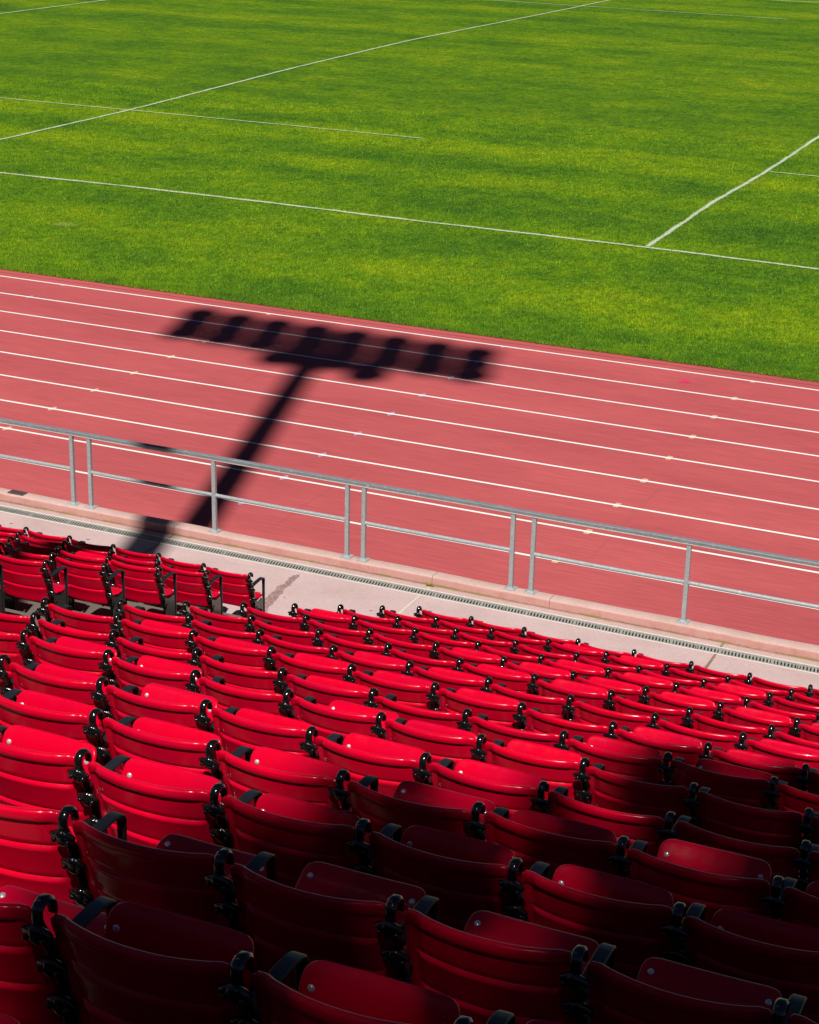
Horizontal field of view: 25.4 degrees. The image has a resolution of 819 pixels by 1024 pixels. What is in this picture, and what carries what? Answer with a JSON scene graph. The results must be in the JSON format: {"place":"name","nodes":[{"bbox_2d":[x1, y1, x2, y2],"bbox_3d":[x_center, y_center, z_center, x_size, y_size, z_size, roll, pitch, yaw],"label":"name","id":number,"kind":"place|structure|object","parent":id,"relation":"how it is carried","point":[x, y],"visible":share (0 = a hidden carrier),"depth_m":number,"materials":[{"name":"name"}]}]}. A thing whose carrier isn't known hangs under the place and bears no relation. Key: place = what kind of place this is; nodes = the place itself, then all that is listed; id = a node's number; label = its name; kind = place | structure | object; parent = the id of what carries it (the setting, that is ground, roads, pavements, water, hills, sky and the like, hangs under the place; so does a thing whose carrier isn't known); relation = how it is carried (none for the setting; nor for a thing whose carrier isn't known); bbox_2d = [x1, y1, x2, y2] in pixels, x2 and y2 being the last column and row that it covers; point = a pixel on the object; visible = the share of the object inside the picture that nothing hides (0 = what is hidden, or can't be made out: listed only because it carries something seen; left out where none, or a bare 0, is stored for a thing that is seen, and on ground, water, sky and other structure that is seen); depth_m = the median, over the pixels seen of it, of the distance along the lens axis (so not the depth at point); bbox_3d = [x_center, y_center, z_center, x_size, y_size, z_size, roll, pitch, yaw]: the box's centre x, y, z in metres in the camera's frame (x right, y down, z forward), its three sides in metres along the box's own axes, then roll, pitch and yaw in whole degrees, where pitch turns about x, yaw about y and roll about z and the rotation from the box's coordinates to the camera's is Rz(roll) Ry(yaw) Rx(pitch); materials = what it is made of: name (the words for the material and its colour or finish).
{"place":"outdoors","nodes":[
{"label":"outdoors","id":0,"kind":"place"},
{"bbox_2d":[5,598,798,1023],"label":"terrace","id":1,"kind":"structure","parent":0,"point":[29,608],"depth_m":18.14,"materials":[{"name":"concrete"}]},
{"bbox_2d":[0,555,70,609],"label":"stadium seat","id":2,"kind":"object","parent":1,"relation":"on","point":[28,580],"visible":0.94,"depth_m":16.37,"materials":[{"name":"paint"}]},
{"bbox_2d":[0,725,96,826],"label":"stadium seat","id":3,"kind":"object","parent":1,"relation":"on","point":[36,765],"visible":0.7,"depth_m":6.82,"materials":[{"name":"paint"}]},
{"bbox_2d":[0,689,102,765],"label":"stadium seat","id":4,"kind":"object","parent":1,"relation":"on","point":[65,717],"visible":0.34,"depth_m":7.91,"materials":[{"name":"paint"}]},
{"bbox_2d":[0,885,106,1023],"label":"stadium seat","id":5,"kind":"object","parent":1,"relation":"on","point":[26,987],"visible":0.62,"depth_m":4.59,"materials":[{"name":"paint"}]},
{"bbox_2d":[0,654,110,754],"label":"stadium seat","id":6,"kind":"object","parent":1,"relation":"on","point":[64,682],"visible":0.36,"depth_m":9.09,"materials":[{"name":"paint"}]},
{"bbox_2d":[0,804,132,904],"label":"stadium seat","id":7,"kind":"object","parent":1,"relation":"on","point":[31,854],"visible":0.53,"depth_m":5.68,"materials":[{"name":"paint"}]},
{"bbox_2d":[16,629,116,711],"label":"stadium seat","id":8,"kind":"object","parent":1,"relation":"on","point":[75,654],"visible":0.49,"depth_m":10.26,"materials":[{"name":"paint"}]},
{"bbox_2d":[26,612,108,644],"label":"stadium seat","id":9,"kind":"object","parent":1,"relation":"on","point":[53,629],"visible":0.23,"depth_m":11.37,"materials":[{"name":"paint"}]},
{"bbox_2d":[36,597,118,647],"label":"stadium seat","id":10,"kind":"object","parent":1,"relation":"on","point":[71,618],"visible":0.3,"depth_m":12.50,"materials":[{"name":"paint"}]},
{"bbox_2d":[49,552,127,620],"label":"stadium seat","id":11,"kind":"object","parent":1,"relation":"on","point":[89,583],"visible":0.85,"depth_m":17.29,"materials":[{"name":"paint"}]},
{"bbox_2d":[20,893,253,1023],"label":"stadium seat","id":12,"kind":"object","parent":1,"relation":"on","point":[137,963],"visible":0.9,"depth_m":4.41,"materials":[{"name":"paint"}]},
{"bbox_2d":[102,556,177,615],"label":"stadium seat","id":13,"kind":"object","parent":1,"relation":"on","point":[145,585],"visible":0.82,"depth_m":18.23,"materials":[{"name":"paint"}]},
{"bbox_2d":[67,748,222,847],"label":"stadium seat","id":14,"kind":"object","parent":1,"relation":"on","point":[154,802],"visible":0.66,"depth_m":6.64,"materials":[{"name":"paint"}]},
{"bbox_2d":[104,629,191,677],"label":"stadium seat","id":15,"kind":"object","parent":1,"relation":"on","point":[126,649],"visible":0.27,"depth_m":11.14,"materials":[{"name":"paint"}]},
{"bbox_2d":[113,599,184,638],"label":"stadium seat","id":16,"kind":"object","parent":1,"relation":"on","point":[132,614],"visible":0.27,"depth_m":13.44,"materials":[{"name":"paint"}]},
{"bbox_2d":[98,649,201,699],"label":"stadium seat","id":17,"kind":"object","parent":1,"relation":"on","point":[143,672],"visible":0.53,"depth_m":10.07,"materials":[{"name":"paint"}]},
{"bbox_2d":[82,708,221,776],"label":"stadium seat","id":18,"kind":"object","parent":1,"relation":"on","point":[167,743],"visible":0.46,"depth_m":7.76,"materials":[{"name":"paint"}]},
{"bbox_2d":[109,613,195,653],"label":"stadium seat","id":19,"kind":"object","parent":1,"relation":"on","point":[161,635],"visible":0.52,"depth_m":12.30,"materials":[{"name":"paint"}]},
{"bbox_2d":[90,677,217,771],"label":"stadium seat","id":20,"kind":"object","parent":1,"relation":"on","point":[167,703],"visible":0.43,"depth_m":8.90,"materials":[{"name":"paint"}]},
{"bbox_2d":[49,805,265,928],"bbox_3d":[-0.751,1.281,5.786,0.575,0.869,0.548,10,22,22],"label":"stadium seat","id":21,"kind":"object","parent":1,"relation":"on","point":[168,872],"visible":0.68,"depth_m":5.51,"materials":[{"name":"paint"}]},
{"bbox_2d":[152,560,222,614],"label":"stadium seat","id":22,"kind":"object","parent":1,"relation":"on","point":[194,588],"visible":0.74,"depth_m":19.13,"materials":[{"name":"paint"}]},
{"bbox_2d":[179,601,249,631],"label":"stadium seat","id":23,"kind":"object","parent":1,"relation":"on","point":[200,614],"visible":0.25,"depth_m":14.33,"materials":[{"name":"paint"}]},
{"bbox_2d":[181,614,255,646],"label":"stadium seat","id":24,"kind":"object","parent":1,"relation":"on","point":[206,629],"visible":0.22,"depth_m":13.19,"materials":[{"name":"paint"}]},
{"bbox_2d":[184,629,270,670],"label":"stadium seat","id":25,"kind":"object","parent":1,"relation":"on","point":[242,654],"visible":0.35,"depth_m":12.06,"materials":[{"name":"paint"}]},
{"bbox_2d":[198,563,264,611],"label":"stadium seat","id":26,"kind":"object","parent":1,"relation":"on","point":[238,589],"visible":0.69,"depth_m":20.06,"materials":[{"name":"paint"}]},
{"bbox_2d":[185,669,286,733],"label":"stadium seat","id":27,"kind":"object","parent":1,"relation":"on","point":[226,697],"visible":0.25,"depth_m":9.77,"materials":[{"name":"paint"}]},
{"bbox_2d":[187,647,290,704],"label":"stadium seat","id":28,"kind":"object","parent":1,"relation":"on","point":[244,678],"visible":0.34,"depth_m":10.89,"materials":[{"name":"paint"}]},
{"bbox_2d":[193,699,313,759],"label":"stadium seat","id":29,"kind":"object","parent":1,"relation":"on","point":[234,728],"visible":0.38,"depth_m":8.67,"materials":[{"name":"paint"}]},
{"bbox_2d":[198,739,341,809],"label":"stadium seat","id":30,"kind":"object","parent":1,"relation":"on","point":[264,770],"visible":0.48,"depth_m":7.52,"materials":[{"name":"paint"}]},
{"bbox_2d":[237,602,304,630],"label":"stadium seat","id":31,"kind":"object","parent":1,"relation":"on","point":[284,622],"visible":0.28,"depth_m":15.26,"materials":[{"name":"paint"}]},
{"bbox_2d":[244,614,317,646],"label":"stadium seat","id":32,"kind":"object","parent":1,"relation":"on","point":[295,636],"visible":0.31,"depth_m":14.10,"materials":[{"name":"paint"}]},
{"bbox_2d":[202,783,360,932],"bbox_3d":[-0.409,1.370,6.616,0.591,0.869,0.398,10,22,22],"label":"stadium seat","id":33,"kind":"object","parent":1,"relation":"on","point":[296,837],"visible":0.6,"depth_m":6.42,"materials":[{"name":"paint"}]},
{"bbox_2d":[252,629,328,670],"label":"stadium seat","id":34,"kind":"object","parent":1,"relation":"on","point":[280,645],"visible":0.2,"depth_m":12.98,"materials":[{"name":"paint"}]},
{"bbox_2d":[262,646,353,686],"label":"stadium seat","id":35,"kind":"object","parent":1,"relation":"on","point":[303,664],"visible":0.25,"depth_m":11.91,"materials":[{"name":"paint"}]},
{"bbox_2d":[204,848,425,1023],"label":"stadium seat","id":36,"kind":"object","parent":1,"relation":"on","point":[327,912],"visible":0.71,"depth_m":5.31,"materials":[{"name":"paint"}]},
{"bbox_2d":[288,603,352,629],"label":"stadium seat","id":37,"kind":"object","parent":1,"relation":"on","point":[336,619],"visible":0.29,"depth_m":16.22,"materials":[{"name":"paint"}]},
{"bbox_2d":[272,667,369,719],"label":"stadium seat","id":38,"kind":"object","parent":1,"relation":"on","point":[325,691],"visible":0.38,"depth_m":10.73,"materials":[{"name":"paint"}]},
{"bbox_2d":[277,689,398,759],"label":"stadium seat","id":39,"kind":"object","parent":1,"relation":"on","point":[344,718],"visible":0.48,"depth_m":9.63,"materials":[{"name":"paint"}]},
{"bbox_2d":[217,950,459,1023],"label":"stadium seat","id":40,"kind":"object","parent":1,"relation":"on","point":[327,992],"visible":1,"depth_m":4.25,"materials":[{"name":"paint"}]},
{"bbox_2d":[311,628,383,657],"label":"stadium seat","id":41,"kind":"object","parent":1,"relation":"on","point":[328,641],"visible":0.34,"depth_m":13.93,"materials":[{"name":"paint"}]},
{"bbox_2d":[299,726,424,811],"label":"stadium seat","id":42,"kind":"object","parent":1,"relation":"on","point":[390,765],"visible":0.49,"depth_m":8.41,"materials":[{"name":"paint"}]},
{"bbox_2d":[325,645,406,676],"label":"stadium seat","id":43,"kind":"object","parent":1,"relation":"on","point":[362,661],"visible":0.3,"depth_m":12.81,"materials":[{"name":"paint"}]},
{"bbox_2d":[342,663,432,709],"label":"stadium seat","id":44,"kind":"object","parent":1,"relation":"on","point":[411,691],"visible":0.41,"depth_m":11.62,"materials":[{"name":"paint"}]},
{"bbox_2d":[362,628,433,658],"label":"stadium seat","id":45,"kind":"object","parent":1,"relation":"on","point":[420,650],"visible":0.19,"depth_m":14.81,"materials":[{"name":"paint"}]},
{"bbox_2d":[328,769,494,868],"bbox_3d":[0.031,1.435,7.528,0.621,0.869,0.491,10,23,23],"label":"stadium seat","id":46,"kind":"object","parent":1,"relation":"on","point":[408,804],"visible":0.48,"depth_m":7.31,"materials":[{"name":"paint"}]},
{"bbox_2d":[363,688,461,729],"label":"stadium seat","id":47,"kind":"object","parent":1,"relation":"on","point":[388,702],"visible":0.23,"depth_m":10.42,"materials":[{"name":"paint"}]},
{"bbox_2d":[370,711,477,771],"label":"stadium seat","id":48,"kind":"object","parent":1,"relation":"on","point":[438,742],"visible":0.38,"depth_m":9.38,"materials":[{"name":"paint"}]},
{"bbox_2d":[346,818,514,930],"bbox_3d":[0.112,1.462,6.413,0.596,0.869,0.397,10,22,22],"label":"stadium seat","id":49,"kind":"object","parent":1,"relation":"on","point":[459,876],"visible":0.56,"depth_m":6.21,"materials":[{"name":"paint"}]},
{"bbox_2d":[401,660,484,709],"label":"stadium seat","id":50,"kind":"object","parent":1,"relation":"on","point":[444,678],"visible":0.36,"depth_m":12.58,"materials":[{"name":"paint"}]},
{"bbox_2d":[429,641,500,668],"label":"stadium seat","id":51,"kind":"object","parent":1,"relation":"on","point":[468,656],"visible":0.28,"depth_m":14.71,"materials":[{"name":"paint"}]},
{"bbox_2d":[425,682,519,728],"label":"stadium seat","id":52,"kind":"object","parent":1,"relation":"on","point":[498,709],"visible":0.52,"depth_m":11.43,"materials":[{"name":"paint"}]},
{"bbox_2d":[412,752,541,841],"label":"stadium seat","id":53,"kind":"object","parent":1,"relation":"on","point":[512,790],"visible":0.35,"depth_m":8.24,"materials":[{"name":"paint"}]},
{"bbox_2d":[374,894,598,1023],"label":"stadium seat","id":54,"kind":"object","parent":1,"relation":"on","point":[483,966],"visible":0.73,"depth_m":5.10,"materials":[{"name":"paint"}]},
{"bbox_2d":[452,658,531,693],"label":"stadium seat","id":55,"kind":"object","parent":1,"relation":"on","point":[514,680],"visible":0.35,"depth_m":13.46,"materials":[{"name":"paint"}]},
{"bbox_2d":[456,708,559,750],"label":"stadium seat","id":56,"kind":"object","parent":1,"relation":"on","point":[482,724],"visible":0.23,"depth_m":10.24,"materials":[{"name":"paint"}]},
{"bbox_2d":[480,677,567,729],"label":"stadium seat","id":57,"kind":"object","parent":1,"relation":"on","point":[550,706],"visible":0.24,"depth_m":12.29,"materials":[{"name":"paint"}]},
{"bbox_2d":[470,734,581,801],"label":"stadium seat","id":58,"kind":"object","parent":1,"relation":"on","point":[553,767],"visible":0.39,"depth_m":9.18,"materials":[{"name":"paint"}]},
{"bbox_2d":[498,656,570,694],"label":"stadium seat","id":59,"kind":"object","parent":1,"relation":"on","point":[551,674],"visible":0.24,"depth_m":14.47,"materials":[{"name":"paint"}]},
{"bbox_2d":[463,801,617,907],"bbox_3d":[0.552,1.543,7.279,0.620,0.869,0.386,10,22,23],"label":"stadium seat","id":60,"kind":"object","parent":1,"relation":"on","point":[530,838],"visible":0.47,"depth_m":7.07,"materials":[{"name":"paint"}]},
{"bbox_2d":[512,702,608,744],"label":"stadium seat","id":61,"kind":"object","parent":1,"relation":"on","point":[535,720],"visible":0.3,"depth_m":11.18,"materials":[{"name":"paint"}]},
{"bbox_2d":[526,673,607,720],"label":"stadium seat","id":62,"kind":"object","parent":1,"relation":"on","point":[594,696],"visible":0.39,"depth_m":13.31,"materials":[{"name":"paint"}]},
{"bbox_2d":[498,857,673,979],"bbox_3d":[0.623,1.556,6.194,0.592,0.869,0.390,10,22,23],"label":"stadium seat","id":63,"kind":"object","parent":1,"relation":"on","point":[627,918],"visible":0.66,"depth_m":5.99,"materials":[{"name":"paint"}]},
{"bbox_2d":[530,781,664,857],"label":"stadium seat","id":64,"kind":"object","parent":1,"relation":"on","point":[558,802],"visible":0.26,"depth_m":7.92,"materials":[{"name":"paint"}]},
{"bbox_2d":[561,694,650,733],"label":"stadium seat","id":65,"kind":"object","parent":1,"relation":"on","point":[580,711],"visible":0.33,"depth_m":12.12,"materials":[{"name":"paint"}]},
{"bbox_2d":[569,671,642,708],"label":"stadium seat","id":66,"kind":"object","parent":1,"relation":"on","point":[630,692],"visible":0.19,"depth_m":14.22,"materials":[{"name":"paint"}]},
{"bbox_2d":[553,730,662,791],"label":"stadium seat","id":67,"kind":"object","parent":1,"relation":"on","point":[631,761],"visible":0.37,"depth_m":10.01,"materials":[{"name":"paint"}]},
{"bbox_2d":[573,757,688,827],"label":"stadium seat","id":68,"kind":"object","parent":1,"relation":"on","point":[609,791],"visible":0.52,"depth_m":8.96,"materials":[{"name":"paint"}]},
{"bbox_2d":[602,667,672,696],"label":"stadium seat","id":69,"kind":"object","parent":1,"relation":"on","point":[657,684],"visible":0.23,"depth_m":15.14,"materials":[{"name":"paint"}]},
{"bbox_2d":[603,690,686,726],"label":"stadium seat","id":70,"kind":"object","parent":1,"relation":"on","point":[620,704],"visible":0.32,"depth_m":13.01,"materials":[{"name":"paint"}]},
{"bbox_2d":[603,721,703,780],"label":"stadium seat","id":71,"kind":"object","parent":1,"relation":"on","point":[689,749],"visible":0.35,"depth_m":11.01,"materials":[{"name":"paint"}]},
{"bbox_2d":[558,943,781,1023],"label":"stadium seat","id":72,"kind":"object","parent":1,"relation":"on","point":[660,991],"visible":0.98,"depth_m":4.93,"materials":[{"name":"paint"}]},
{"bbox_2d":[638,686,716,719],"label":"stadium seat","id":73,"kind":"object","parent":1,"relation":"on","point":[673,700],"visible":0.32,"depth_m":14.01,"materials":[{"name":"paint"}]},
{"bbox_2d":[607,835,770,950],"bbox_3d":[1.088,1.640,7.054,0.618,0.869,0.405,10,22,22],"label":"stadium seat","id":74,"kind":"object","parent":1,"relation":"on","point":[713,880],"visible":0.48,"depth_m":6.85,"materials":[{"name":"paint"}]},
{"bbox_2d":[646,712,738,753],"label":"stadium seat","id":75,"kind":"object","parent":1,"relation":"on","point":[725,743],"visible":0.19,"depth_m":11.83,"materials":[{"name":"paint"}]},
{"bbox_2d":[656,752,771,816],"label":"stadium seat","id":76,"kind":"object","parent":1,"relation":"on","point":[736,784],"visible":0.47,"depth_m":9.82,"materials":[{"name":"paint"}]},
{"bbox_2d":[681,707,767,741],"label":"stadium seat","id":77,"kind":"object","parent":1,"relation":"on","point":[698,721],"visible":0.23,"depth_m":12.80,"materials":[{"name":"paint"}]},
{"bbox_2d":[656,811,799,919],"bbox_3d":[1.440,1.666,8.068,0.608,0.869,0.566,10,23,22],"label":"stadium seat","id":78,"kind":"object","parent":1,"relation":"on","point":[777,859],"visible":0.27,"depth_m":7.71,"materials":[{"name":"paint"}]},
{"bbox_2d":[660,901,818,1023],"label":"stadium seat","id":79,"kind":"object","parent":1,"relation":"on","point":[782,957],"visible":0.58,"depth_m":5.77,"materials":[{"name":"paint"}]},
{"bbox_2d":[681,782,802,851],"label":"stadium seat","id":80,"kind":"object","parent":1,"relation":"on","point":[720,816],"visible":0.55,"depth_m":8.74,"materials":[{"name":"paint"}]},
{"bbox_2d":[698,742,800,807],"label":"stadium seat","id":81,"kind":"object","parent":1,"relation":"on","point":[780,769],"visible":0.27,"depth_m":10.75,"materials":[{"name":"paint"}]},
{"bbox_2d":[712,701,793,735],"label":"stadium seat","id":82,"kind":"object","parent":1,"relation":"on","point":[746,716],"visible":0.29,"depth_m":13.80,"materials":[{"name":"paint"}]},
{"bbox_2d":[733,732,818,791],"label":"stadium seat","id":83,"kind":"object","parent":1,"relation":"on","point":[799,755],"visible":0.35,"depth_m":11.71,"materials":[{"name":"paint"}]},
{"bbox_2d":[761,875,818,929],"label":"stadium seat","id":84,"kind":"object","parent":1,"relation":"on","point":[786,900],"visible":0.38,"depth_m":6.65,"materials":[{"name":"paint"}]},
{"bbox_2d":[762,776,818,841],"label":"stadium seat","id":85,"kind":"object","parent":1,"relation":"on","point":[782,795],"visible":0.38,"depth_m":9.65,"materials":[{"name":"paint"}]},
{"bbox_2d":[771,994,817,1023],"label":"stadium seat","id":86,"kind":"object","parent":1,"relation":"on","point":[791,1010],"visible":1,"depth_m":4.71,"materials":[{"name":"paint"}]},
{"bbox_2d":[791,840,818,892],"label":"stadium seat","id":87,"kind":"object","parent":1,"relation":"on","point":[806,862],"visible":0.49,"depth_m":7.63,"materials":[{"name":"paint"}]},
{"bbox_2d":[0,0,818,381],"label":"grass field","id":88,"kind":"structure","parent":0,"point":[702,70],"depth_m":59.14,"materials":[{"name":"green plant"}]},
{"bbox_2d":[0,172,815,269],"bbox_3d":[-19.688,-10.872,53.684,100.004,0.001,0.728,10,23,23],"label":"touch line","id":89,"kind":"object","parent":88,"relation":"on","point":[428,221],"visible":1,"depth_m":45.34,"materials":[{"name":"paint"}]},
{"bbox_2d":[0,269,818,644],"bbox_3d":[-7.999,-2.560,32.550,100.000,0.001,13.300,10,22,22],"label":"running track","id":90,"kind":"structure","parent":0,"point":[664,597],"depth_m":29.33,"materials":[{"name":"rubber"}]},
{"bbox_2d":[0,427,818,572],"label":"lane line","id":91,"kind":"object","parent":90,"relation":"on","point":[425,502],"depth_m":26.61,"materials":[{"name":"white paint"}]},
{"bbox_2d":[0,399,818,539],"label":"lane line","id":92,"kind":"object","parent":90,"relation":"on","point":[422,471],"depth_m":27.89,"materials":[{"name":"white paint"}]},
{"bbox_2d":[0,374,818,509],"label":"lane line","id":93,"kind":"object","parent":90,"relation":"on","point":[421,444],"depth_m":29.11,"materials":[{"name":"white paint"}]},
{"bbox_2d":[0,351,818,481],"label":"lane line","id":94,"kind":"object","parent":90,"relation":"on","point":[423,418],"visible":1,"depth_m":30.34,"materials":[{"name":"white paint"}]},
{"bbox_2d":[0,330,818,456],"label":"lane line","id":95,"kind":"object","parent":90,"relation":"on","point":[421,395],"visible":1,"depth_m":31.60,"materials":[{"name":"white paint"}]},
{"bbox_2d":[0,310,818,432],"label":"lane line","id":96,"kind":"object","parent":90,"relation":"on","point":[422,373],"visible":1,"depth_m":32.86,"materials":[{"name":"white paint"}]},
{"bbox_2d":[0,488,818,660],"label":"kerb","id":97,"kind":"structure","parent":90,"relation":"on","point":[614,613],"depth_m":21.86,"materials":[{"name":"concrete"}]},
{"bbox_2d":[0,418,818,624],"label":"railing","id":98,"kind":"object","parent":97,"relation":"on","point":[514,512],"visible":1,"depth_m":21.79,"materials":[{"name":"metal"}]},
{"bbox_2d":[0,501,818,689],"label":"walkway","id":99,"kind":"structure","parent":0,"point":[304,590],"depth_m":21.35,"materials":[{"name":"concrete"}]},
{"bbox_2d":[0,505,818,674],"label":"drain edge","id":100,"kind":"object","parent":99,"relation":"in","point":[446,597],"visible":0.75,"depth_m":21.48,"materials":[{"name":"grey concrete"}]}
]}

